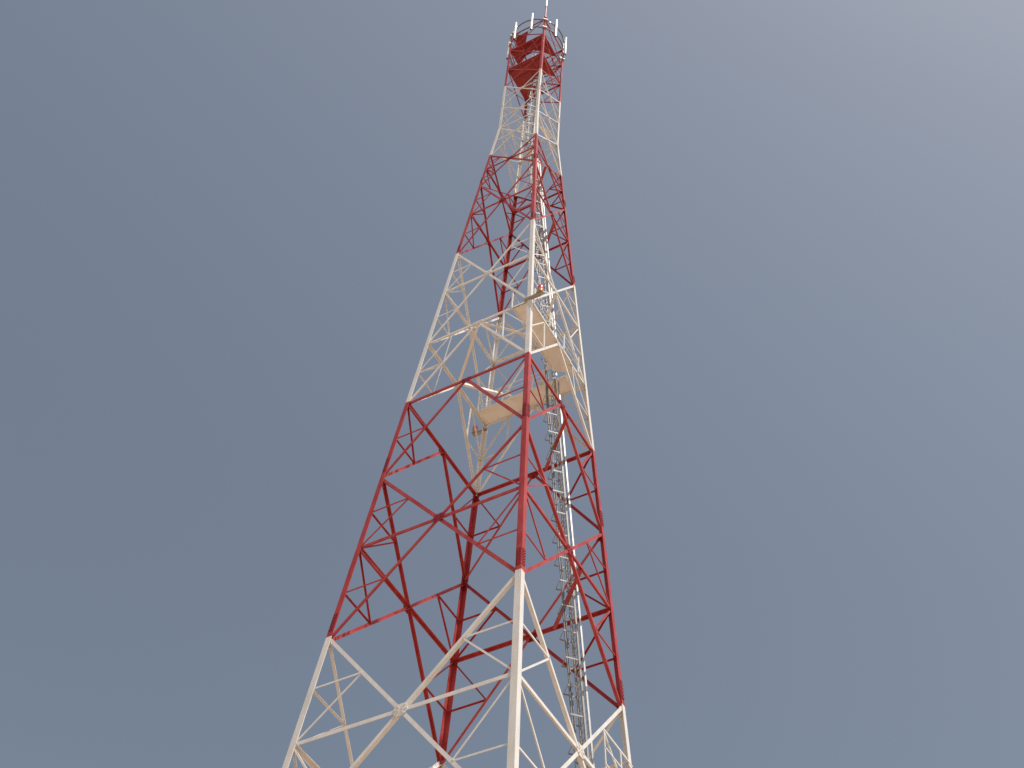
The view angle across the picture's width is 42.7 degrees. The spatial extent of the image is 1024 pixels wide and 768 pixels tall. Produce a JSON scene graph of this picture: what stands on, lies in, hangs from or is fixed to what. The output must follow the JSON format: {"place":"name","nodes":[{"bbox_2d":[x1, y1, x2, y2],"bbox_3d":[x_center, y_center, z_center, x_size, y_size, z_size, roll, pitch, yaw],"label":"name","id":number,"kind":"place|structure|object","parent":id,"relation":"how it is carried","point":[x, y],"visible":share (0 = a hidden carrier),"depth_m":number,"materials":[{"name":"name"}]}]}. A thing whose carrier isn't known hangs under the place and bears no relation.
{"place":"outdoors","nodes":[
{"label":"outdoors","id":0,"kind":"place"},
{"bbox_2d":[0,0,1023,767],"label":"sky","id":1,"kind":"structure","parent":0,"point":[231,231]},
{"bbox_3d":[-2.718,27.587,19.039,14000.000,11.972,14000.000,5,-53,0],"label":"ground","id":2,"kind":"structure","parent":0,"visible":0},
{"bbox_2d":[282,8,632,767],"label":"lattice tower","id":3,"kind":"structure","parent":2,"relation":"on","point":[538,328],"depth_m":50.44,"materials":[{"name":"red metal"}]},
{"bbox_2d":[471,425,486,436],"bbox_3d":[-1.438,1.994,58.831,0.765,0.678,0.270,-22,-57,19],"label":"warning beacon","id":4,"kind":"object","parent":3,"relation":"attached to","point":[479,432],"visible":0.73,"depth_m":58.64,"materials":[{"name":"metal"}]},
{"bbox_2d":[513,22,517,39],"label":"panel antenna","id":5,"kind":"object","parent":3,"relation":"attached to","point":[515,32],"visible":1,"depth_m":83.08,"materials":[{"name":"white plastic"}]},
{"bbox_2d":[530,13,533,29],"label":"panel antenna","id":6,"kind":"object","parent":3,"relation":"attached to","point":[531,22],"visible":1,"depth_m":82.61,"materials":[{"name":"white plastic"}]},
{"bbox_2d":[524,284,543,302],"bbox_3d":[0.917,-3.799,54.631,0.875,0.678,0.270,-22,-57,19],"label":"warning beacon","id":7,"kind":"object","parent":3,"relation":"attached to","point":[540,290],"visible":1,"depth_m":54.37,"materials":[{"name":"metal"}]},
{"bbox_2d":[526,53,576,767],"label":"feeder cable","id":8,"kind":"object","parent":3,"relation":"attached to","point":[553,482],"visible":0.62,"depth_m":50.48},
{"bbox_2d":[528,53,577,767],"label":"feeder cable","id":9,"kind":"object","parent":3,"relation":"attached to","point":[555,488],"visible":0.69,"depth_m":49.33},
{"bbox_2d":[554,20,557,36],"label":"panel antenna","id":10,"kind":"object","parent":3,"relation":"attached to","point":[555,29],"visible":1,"depth_m":82.85,"materials":[{"name":"white plastic"}]},
{"bbox_2d":[563,37,566,54],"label":"panel antenna","id":11,"kind":"object","parent":3,"relation":"attached to","point":[564,51],"visible":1,"depth_m":83.66,"materials":[{"name":"white plastic"}]}
]}

